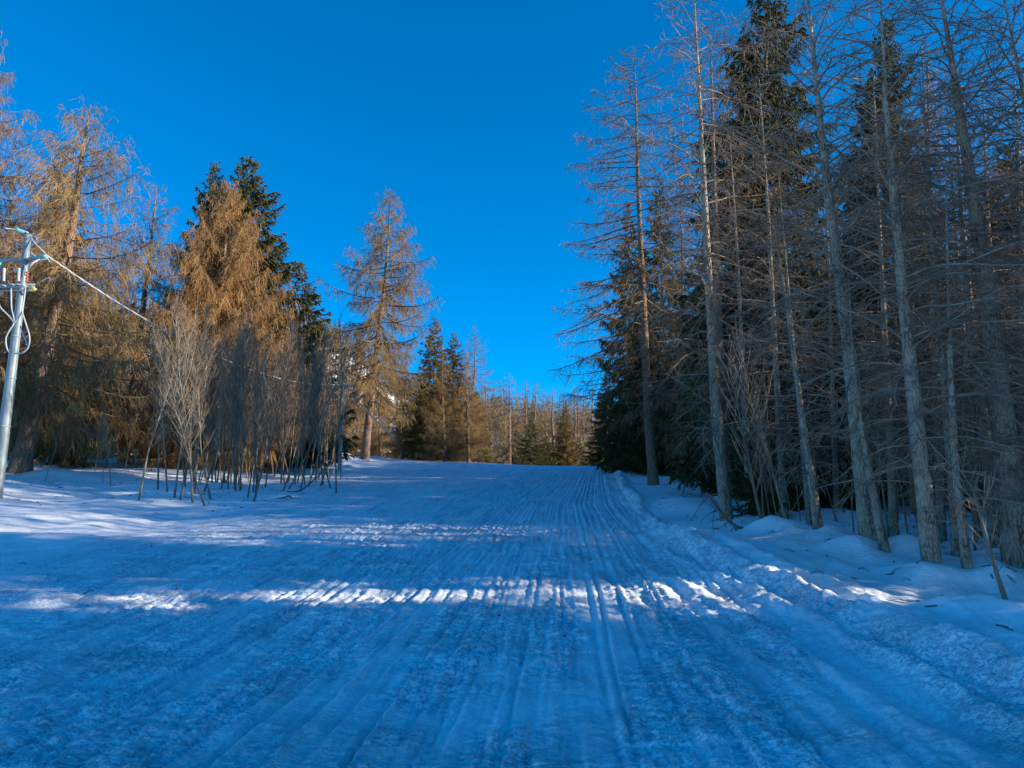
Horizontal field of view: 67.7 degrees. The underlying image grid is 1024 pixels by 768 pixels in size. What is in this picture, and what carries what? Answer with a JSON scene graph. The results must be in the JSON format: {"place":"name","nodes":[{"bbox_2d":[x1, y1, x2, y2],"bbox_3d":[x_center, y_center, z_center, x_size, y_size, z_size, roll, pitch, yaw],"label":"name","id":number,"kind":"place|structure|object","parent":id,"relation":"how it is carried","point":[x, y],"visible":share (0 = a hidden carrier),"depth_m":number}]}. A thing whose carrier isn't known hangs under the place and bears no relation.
{"place":"outdoors","nodes":[
{"label":"outdoors","id":0,"kind":"place"},
{"bbox_2d":[5,325,603,458],"bbox_3d":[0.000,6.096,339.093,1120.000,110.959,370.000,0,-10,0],"label":"hillside","id":1,"kind":"structure","parent":0,"point":[392,397],"depth_m":281.53},
{"bbox_2d":[3,288,617,460],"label":"wood","id":2,"kind":"object","parent":1,"relation":"on","point":[388,392],"visible":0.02,"depth_m":294.50},
{"bbox_2d":[0,452,1023,767],"bbox_3d":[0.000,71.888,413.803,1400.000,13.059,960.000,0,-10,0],"label":"snow ground","id":3,"kind":"structure","parent":0,"point":[284,632],"depth_m":6.42},
{"bbox_2d":[0,227,49,498],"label":"power pole","id":4,"kind":"object","parent":3,"relation":"on","point":[21,285],"visible":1,"depth_m":19.38},
{"bbox_2d":[0,178,51,448],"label":"larch tree","id":5,"kind":"object","parent":3,"relation":"on","point":[9,217],"visible":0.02,"depth_m":46.37},
{"bbox_2d":[0,31,99,441],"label":"larch tree","id":6,"kind":"object","parent":3,"relation":"on","point":[10,221],"visible":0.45,"depth_m":27.48},
{"bbox_2d":[1,147,121,468],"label":"spruce tree","id":7,"kind":"object","parent":3,"relation":"on","point":[58,458],"visible":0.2,"depth_m":33.25},
{"bbox_2d":[0,95,195,473],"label":"larch tree","id":8,"kind":"object","parent":3,"relation":"on","point":[21,458],"visible":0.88,"depth_m":27.62},
{"bbox_2d":[74,181,183,464],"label":"larch tree","id":9,"kind":"object","parent":3,"relation":"on","point":[142,310],"visible":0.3,"depth_m":36.99},
{"bbox_2d":[142,321,176,491],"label":"sapling","id":10,"kind":"object","parent":3,"relation":"on","point":[161,402],"visible":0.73,"depth_m":21.94},
{"bbox_2d":[145,320,179,488],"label":"sapling","id":11,"kind":"object","parent":3,"relation":"on","point":[160,403],"visible":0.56,"depth_m":24.09},
{"bbox_2d":[138,300,202,499],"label":"sapling","id":12,"kind":"object","parent":3,"relation":"on","point":[149,448],"visible":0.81,"depth_m":19.58},
{"bbox_2d":[161,317,185,486],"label":"sapling","id":13,"kind":"object","parent":3,"relation":"on","point":[177,385],"visible":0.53,"depth_m":24.07},
{"bbox_2d":[151,323,205,505],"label":"sapling","id":14,"kind":"object","parent":3,"relation":"on","point":[171,400],"visible":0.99,"depth_m":18.86},
{"bbox_2d":[158,286,203,502],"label":"sapling","id":15,"kind":"object","parent":3,"relation":"on","point":[180,385],"visible":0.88,"depth_m":19.46},
{"bbox_2d":[156,297,208,497],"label":"sapling","id":16,"kind":"object","parent":3,"relation":"on","point":[176,481],"visible":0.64,"depth_m":21.46},
{"bbox_2d":[175,322,214,499],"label":"sapling","id":17,"kind":"object","parent":3,"relation":"on","point":[180,498],"visible":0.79,"depth_m":20.32},
{"bbox_2d":[173,305,217,499],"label":"sapling","id":18,"kind":"object","parent":3,"relation":"on","point":[199,417],"visible":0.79,"depth_m":20.25},
{"bbox_2d":[162,161,239,464],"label":"spruce tree","id":19,"kind":"object","parent":3,"relation":"on","point":[210,180],"visible":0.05,"depth_m":40.36},
{"bbox_2d":[81,179,322,473],"bbox_3d":[-13.775,-2.591,36.096,9.719,15.236,9.922,0,-10,0],"label":"larch tree","id":20,"kind":"object","parent":3,"relation":"on","point":[223,307],"visible":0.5,"depth_m":35.12},
{"bbox_2d":[186,301,222,493],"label":"sapling","id":21,"kind":"object","parent":3,"relation":"on","point":[208,375],"visible":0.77,"depth_m":22.64},
{"bbox_2d":[196,344,221,482],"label":"sapling","id":22,"kind":"object","parent":3,"relation":"on","point":[205,424],"visible":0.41,"depth_m":27.07},
{"bbox_2d":[209,322,234,482],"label":"sapling","id":23,"kind":"object","parent":3,"relation":"on","point":[229,330],"visible":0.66,"depth_m":26.66},
{"bbox_2d":[203,318,255,491],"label":"sapling","id":24,"kind":"object","parent":3,"relation":"on","point":[223,388],"visible":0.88,"depth_m":24.04},
{"bbox_2d":[215,312,249,488],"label":"sapling","id":25,"kind":"object","parent":3,"relation":"on","point":[237,393],"visible":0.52,"depth_m":25.20},
{"bbox_2d":[220,354,249,489],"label":"sapling","id":26,"kind":"object","parent":3,"relation":"on","point":[235,414],"visible":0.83,"depth_m":24.22},
{"bbox_2d":[221,293,257,488],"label":"sapling","id":27,"kind":"object","parent":3,"relation":"on","point":[235,387],"visible":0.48,"depth_m":25.25},
{"bbox_2d":[228,313,255,490],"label":"sapling","id":28,"kind":"object","parent":3,"relation":"on","point":[238,439],"visible":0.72,"depth_m":24.18},
{"bbox_2d":[228,308,257,490],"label":"sapling","id":29,"kind":"object","parent":3,"relation":"on","point":[242,394],"visible":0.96,"depth_m":23.73},
{"bbox_2d":[170,156,339,469],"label":"spruce tree","id":30,"kind":"object","parent":3,"relation":"on","point":[247,187],"visible":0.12,"depth_m":40.34},
{"bbox_2d":[240,313,270,491],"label":"sapling","id":31,"kind":"object","parent":3,"relation":"on","point":[256,366],"visible":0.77,"depth_m":23.74},
{"bbox_2d":[243,348,270,497],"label":"sapling","id":32,"kind":"object","parent":3,"relation":"on","point":[254,412],"visible":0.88,"depth_m":23.09},
{"bbox_2d":[251,341,295,491],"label":"sapling","id":33,"kind":"object","parent":3,"relation":"on","point":[269,407],"visible":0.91,"depth_m":22.86},
{"bbox_2d":[249,312,303,500],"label":"sapling","id":34,"kind":"object","parent":3,"relation":"on","point":[277,404],"visible":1,"depth_m":20.71},
{"bbox_2d":[263,337,298,486],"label":"sapling","id":35,"kind":"object","parent":3,"relation":"on","point":[278,408],"visible":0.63,"depth_m":26.24},
{"bbox_2d":[276,321,302,483],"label":"sapling","id":36,"kind":"object","parent":3,"relation":"on","point":[284,427],"visible":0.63,"depth_m":28.40},
{"bbox_2d":[286,325,309,482],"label":"sapling","id":37,"kind":"object","parent":3,"relation":"on","point":[299,383],"visible":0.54,"depth_m":29.42},
{"bbox_2d":[285,300,330,487],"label":"sapling","id":38,"kind":"object","parent":3,"relation":"on","point":[304,374],"visible":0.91,"depth_m":25.52},
{"bbox_2d":[282,328,335,490],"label":"sapling","id":39,"kind":"object","parent":3,"relation":"on","point":[316,392],"visible":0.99,"depth_m":25.10},
{"bbox_2d":[266,263,360,468],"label":"spruce tree","id":40,"kind":"object","parent":3,"relation":"on","point":[345,455],"visible":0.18,"depth_m":41.52},
{"bbox_2d":[298,323,329,487],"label":"sapling","id":41,"kind":"object","parent":3,"relation":"on","point":[325,343],"visible":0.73,"depth_m":26.43},
{"bbox_2d":[302,334,334,484],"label":"sapling","id":42,"kind":"object","parent":3,"relation":"on","point":[312,343],"visible":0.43,"depth_m":27.21},
{"bbox_2d":[288,347,359,488],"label":"sapling","id":43,"kind":"object","parent":3,"relation":"on","point":[312,439],"visible":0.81,"depth_m":25.99},
{"bbox_2d":[307,342,351,485],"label":"sapling","id":44,"kind":"object","parent":3,"relation":"on","point":[321,434],"visible":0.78,"depth_m":26.71},
{"bbox_2d":[320,364,362,485],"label":"sapling","id":45,"kind":"object","parent":3,"relation":"on","point":[342,419],"visible":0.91,"depth_m":26.45},
{"bbox_2d":[327,305,362,492],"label":"sapling","id":46,"kind":"object","parent":3,"relation":"on","point":[341,385],"visible":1,"depth_m":24.08},
{"bbox_2d":[343,351,386,455],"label":"larch tree","id":47,"kind":"object","parent":3,"relation":"on","point":[357,433],"visible":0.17,"depth_m":70.35},
{"bbox_2d":[355,372,396,457],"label":"larch tree","id":48,"kind":"object","parent":3,"relation":"on","point":[374,445],"visible":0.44,"depth_m":64.00},
{"bbox_2d":[312,187,448,459],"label":"larch tree","id":49,"kind":"object","parent":3,"relation":"on","point":[380,345],"visible":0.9,"depth_m":52.94},
{"bbox_2d":[379,350,420,458],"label":"larch tree","id":50,"kind":"object","parent":3,"relation":"on","point":[400,439],"visible":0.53,"depth_m":56.95},
{"bbox_2d":[400,389,441,460],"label":"spruce tree","id":51,"kind":"object","parent":3,"relation":"on","point":[419,422],"visible":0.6,"depth_m":55.93},
{"bbox_2d":[402,316,464,460],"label":"spruce tree","id":52,"kind":"object","parent":3,"relation":"on","point":[434,352],"visible":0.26,"depth_m":58.56},
{"bbox_2d":[415,346,471,461],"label":"larch tree","id":53,"kind":"object","parent":3,"relation":"on","point":[440,424],"visible":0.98,"depth_m":54.24},
{"bbox_2d":[430,332,480,461],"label":"spruce tree","id":54,"kind":"object","parent":3,"relation":"on","point":[454,360],"visible":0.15,"depth_m":60.68},
{"bbox_2d":[440,349,495,461],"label":"larch tree","id":55,"kind":"object","parent":3,"relation":"on","point":[470,424],"visible":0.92,"depth_m":55.09},
{"bbox_2d":[445,326,500,461],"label":"larch tree","id":56,"kind":"object","parent":3,"relation":"on","point":[473,372],"visible":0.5,"depth_m":59.90},
{"bbox_2d":[485,389,523,463],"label":"larch tree","id":57,"kind":"object","parent":3,"relation":"on","point":[503,454],"visible":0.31,"depth_m":91.74},
{"bbox_2d":[3,464,1016,630],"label":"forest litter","id":58,"kind":"object","parent":3,"relation":"on","point":[1007,627],"visible":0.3,"depth_m":18.30},
{"bbox_2d":[488,374,541,463],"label":"larch tree","id":59,"kind":"object","parent":3,"relation":"on","point":[508,446],"visible":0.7,"depth_m":88.18},
{"bbox_2d":[490,380,556,463],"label":"larch tree","id":60,"kind":"object","parent":3,"relation":"on","point":[525,403],"visible":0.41,"depth_m":92.37},
{"bbox_2d":[513,415,549,464],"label":"spruce tree","id":61,"kind":"object","parent":3,"relation":"on","point":[526,452],"visible":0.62,"depth_m":83.82},
{"bbox_2d":[530,389,588,465],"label":"larch tree","id":62,"kind":"object","parent":3,"relation":"on","point":[551,415],"visible":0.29,"depth_m":96.13},
{"bbox_2d":[549,402,581,465],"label":"spruce tree","id":63,"kind":"object","parent":3,"relation":"on","point":[564,458],"visible":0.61,"depth_m":89.81},
{"bbox_2d":[543,388,595,461],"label":"larch tree","id":64,"kind":"object","parent":3,"relation":"on","point":[578,426],"visible":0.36,"depth_m":98.45},
{"bbox_2d":[584,371,617,465],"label":"spruce tree","id":65,"kind":"object","parent":3,"relation":"on","point":[600,454],"visible":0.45,"depth_m":51.94},
{"bbox_2d":[546,46,712,484],"bbox_3d":[4.957,-4.743,29.263,7.384,17.916,7.849,0,-10,0],"label":"larch tree","id":66,"kind":"object","parent":3,"relation":"on","point":[652,467],"visible":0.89,"depth_m":29.08},
{"bbox_2d":[594,201,671,473],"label":"spruce tree","id":67,"kind":"object","parent":3,"relation":"on","point":[612,467],"visible":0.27,"depth_m":38.67},
{"bbox_2d":[610,321,686,474],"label":"spruce tree","id":68,"kind":"object","parent":3,"relation":"on","point":[627,467],"visible":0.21,"depth_m":35.52},
{"bbox_2d":[612,176,704,475],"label":"spruce tree","id":69,"kind":"object","parent":3,"relation":"on","point":[642,463],"visible":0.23,"depth_m":35.40},
{"bbox_2d":[631,178,726,468],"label":"evergreen tree","id":70,"kind":"object","parent":3,"relation":"on","point":[678,443],"visible":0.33,"depth_m":31.72},
{"bbox_2d":[675,345,742,515],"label":"sapling","id":71,"kind":"object","parent":3,"relation":"on","point":[686,365],"visible":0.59,"depth_m":16.06},
{"bbox_2d":[601,0,820,520],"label":"larch tree","id":72,"kind":"object","parent":3,"relation":"on","point":[712,342],"visible":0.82,"depth_m":16.18},
{"bbox_2d":[688,367,734,520],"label":"sapling","id":73,"kind":"object","parent":3,"relation":"on","point":[715,439],"visible":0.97,"depth_m":15.26},
{"bbox_2d":[692,487,742,531],"bbox_3d":[3.354,2.215,12.420,0.759,1.061,0.929,0,-10,0],"label":"dead branch","id":74,"kind":"object","parent":3,"relation":"on","point":[735,526],"visible":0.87,"depth_m":12.49},
{"bbox_2d":[636,14,811,494],"bbox_3d":[5.605,-3.527,20.822,4.930,13.963,4.798,0,-10,0],"label":"larch tree","id":75,"kind":"object","parent":3,"relation":"on","point":[716,235],"visible":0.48,"depth_m":20.86},
{"bbox_2d":[671,136,814,512],"bbox_3d":[5.223,-1.448,17.452,3.138,9.153,2.706,-5,-11,24],"label":"larch tree","id":76,"kind":"object","parent":3,"relation":"on","point":[737,260],"visible":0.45,"depth_m":17.44},
{"bbox_2d":[714,335,772,518],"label":"sapling","id":77,"kind":"object","parent":3,"relation":"on","point":[751,475],"visible":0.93,"depth_m":12.65},
{"bbox_2d":[649,0,859,496],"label":"spruce tree","id":78,"kind":"object","parent":3,"relation":"on","point":[682,474],"visible":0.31,"depth_m":22.94},
{"bbox_2d":[743,362,770,517],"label":"sapling","id":79,"kind":"object","parent":3,"relation":"on","point":[752,411],"visible":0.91,"depth_m":12.55},
{"bbox_2d":[717,320,797,518],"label":"sapling","id":80,"kind":"object","parent":3,"relation":"on","point":[772,466],"visible":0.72,"depth_m":13.04},
{"bbox_2d":[730,400,800,516],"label":"spruce tree","id":81,"kind":"object","parent":3,"relation":"on","point":[746,484],"visible":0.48,"depth_m":15.28},
{"bbox_2d":[700,78,839,518],"bbox_3d":[5.348,-1.887,15.502,3.023,9.515,3.280,2,-10,-8],"label":"larch tree","id":82,"kind":"object","parent":3,"relation":"on","point":[776,389],"visible":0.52,"depth_m":15.42},
{"bbox_2d":[768,395,795,519],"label":"sapling","id":83,"kind":"object","parent":3,"relation":"on","point":[783,466],"visible":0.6,"depth_m":14.73},
{"bbox_2d":[724,253,853,508],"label":"spruce tree","id":84,"kind":"object","parent":3,"relation":"on","point":[732,449],"visible":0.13,"depth_m":18.75},
{"bbox_2d":[727,166,862,525],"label":"larch tree","id":85,"kind":"object","parent":3,"relation":"on","point":[807,508],"visible":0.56,"depth_m":14.25},
{"bbox_2d":[729,202,883,528],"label":"larch tree","id":86,"kind":"object","parent":3,"relation":"on","point":[816,515],"visible":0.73,"depth_m":11.68},
{"bbox_2d":[783,324,831,495],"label":"sapling","id":87,"kind":"object","parent":3,"relation":"on","point":[814,454],"visible":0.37,"depth_m":14.65},
{"bbox_2d":[771,379,854,511],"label":"spruce tree","id":88,"kind":"object","parent":3,"relation":"on","point":[822,497],"visible":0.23,"depth_m":16.73},
{"bbox_2d":[774,159,895,508],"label":"larch tree","id":89,"kind":"object","parent":3,"relation":"on","point":[835,458],"visible":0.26,"depth_m":16.18},
{"bbox_2d":[682,0,1018,540],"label":"larch tree","id":90,"kind":"object","parent":3,"relation":"on","point":[865,527],"visible":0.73,"depth_m":11.02},
{"bbox_2d":[797,262,903,552],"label":"larch tree","id":91,"kind":"object","parent":3,"relation":"on","point":[883,541],"visible":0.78,"depth_m":10.19},
{"bbox_2d":[817,339,899,509],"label":"spruce tree","id":92,"kind":"object","parent":3,"relation":"on","point":[841,485],"visible":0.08,"depth_m":18.57},
{"bbox_2d":[810,231,929,508],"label":"spruce tree","id":93,"kind":"object","parent":3,"relation":"on","point":[862,336],"visible":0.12,"depth_m":19.07},
{"bbox_2d":[859,324,891,475],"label":"sapling","id":94,"kind":"object","parent":3,"relation":"on","point":[866,388],"visible":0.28,"depth_m":11.63},
{"bbox_2d":[856,310,901,536],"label":"sapling","id":95,"kind":"object","parent":3,"relation":"on","point":[886,517],"visible":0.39,"depth_m":12.15},
{"bbox_2d":[737,0,1023,563],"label":"larch tree","id":96,"kind":"object","parent":3,"relation":"on","point":[929,545],"visible":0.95,"depth_m":9.62},
{"bbox_2d":[792,56,975,536],"bbox_3d":[6.826,-1.798,14.008,3.474,9.569,3.318,-3,-11,27],"label":"larch tree","id":97,"kind":"object","parent":3,"relation":"on","point":[891,495],"visible":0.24,"depth_m":14.01},
{"bbox_2d":[825,17,943,456],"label":"spruce tree","id":98,"kind":"object","parent":3,"relation":"on","point":[860,110],"visible":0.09,"depth_m":25.78},
{"bbox_2d":[866,352,908,533],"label":"sapling","id":99,"kind":"object","parent":3,"relation":"on","point":[901,489],"visible":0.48,"depth_m":12.16},
{"bbox_2d":[795,0,1023,568],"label":"larch tree","id":100,"kind":"object","parent":3,"relation":"on","point":[1008,425],"visible":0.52,"depth_m":10.17},
{"bbox_2d":[853,155,970,514],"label":"larch tree","id":101,"kind":"object","parent":3,"relation":"on","point":[910,488],"visible":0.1,"depth_m":16.23},
{"bbox_2d":[851,227,984,512],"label":"spruce tree","id":102,"kind":"object","parent":3,"relation":"on","point":[904,486],"visible":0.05,"depth_m":18.36},
{"bbox_2d":[833,105,1023,556],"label":"larch tree","id":103,"kind":"object","parent":3,"relation":"on","point":[954,544],"visible":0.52,"depth_m":10.04},
{"bbox_2d":[853,60,1023,547],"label":"larch tree","id":104,"kind":"object","parent":3,"relation":"on","point":[990,524],"visible":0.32,"depth_m":11.62},
{"bbox_2d":[863,51,1018,503],"bbox_3d":[10.994,-3.020,19.741,4.206,12.554,4.250,8,-11,-19],"label":"larch tree","id":105,"kind":"object","parent":3,"relation":"on","point":[928,77],"visible":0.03,"depth_m":20.17},
{"bbox_2d":[862,141,1023,568],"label":"larch tree","id":106,"kind":"object","parent":3,"relation":"on","point":[965,551],"visible":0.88,"depth_m":9.24},
{"bbox_2d":[864,23,1021,541],"bbox_3d":[7.467,-1.903,13.575,2.848,9.634,3.303,3,-10,0],"label":"larch tree","id":107,"kind":"object","parent":3,"relation":"on","point":[938,517],"visible":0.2,"depth_m":13.42},
{"bbox_2d":[872,0,1023,528],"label":"larch tree","id":108,"kind":"object","parent":3,"relation":"on","point":[1020,78],"visible":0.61,"depth_m":10.17},
{"bbox_2d":[877,99,1023,537],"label":"larch tree","id":109,"kind":"object","parent":3,"relation":"on","point":[979,532],"visible":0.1,"depth_m":13.19},
{"bbox_2d":[917,294,986,550],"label":"sapling","id":110,"kind":"object","parent":3,"relation":"on","point":[974,518],"visible":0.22,"depth_m":11.33},
{"bbox_2d":[937,288,988,540],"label":"sapling","id":111,"kind":"object","parent":3,"relation":"on","point":[970,432],"visible":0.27,"depth_m":11.50},
{"bbox_2d":[912,55,1023,495],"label":"larch tree","id":112,"kind":"object","parent":3,"relation":"on","point":[1002,172],"visible":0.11,"depth_m":13.61},
{"bbox_2d":[918,141,1023,418],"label":"spruce tree","id":113,"kind":"object","parent":3,"relation":"on","point":[1012,157],"visible":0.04,"depth_m":25.35},
{"bbox_2d":[926,266,1019,504],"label":"spruce tree","id":114,"kind":"object","parent":3,"relation":"on","point":[984,382],"visible":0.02,"depth_m":18.20},
{"bbox_2d":[933,425,1014,599],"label":"sapling","id":115,"kind":"object","parent":3,"relation":"on","point":[997,576],"visible":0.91,"depth_m":6.99},
{"bbox_2d":[933,0,1023,464],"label":"larch tree","id":116,"kind":"object","parent":3,"relation":"on","point":[1008,222],"visible":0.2,"depth_m":12.94},
{"bbox_2d":[943,51,1023,468],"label":"larch tree","id":117,"kind":"object","parent":3,"relation":"on","point":[1021,234],"visible":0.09,"depth_m":15.67},
{"bbox_2d":[990,170,1023,374],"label":"spruce tree","id":118,"kind":"object","parent":3,"relation":"on","point":[1017,222],"visible":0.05,"depth_m":23.34},
{"bbox_2d":[0,0,1023,422],"label":"sky","id":119,"kind":"structure","parent":0,"point":[471,111]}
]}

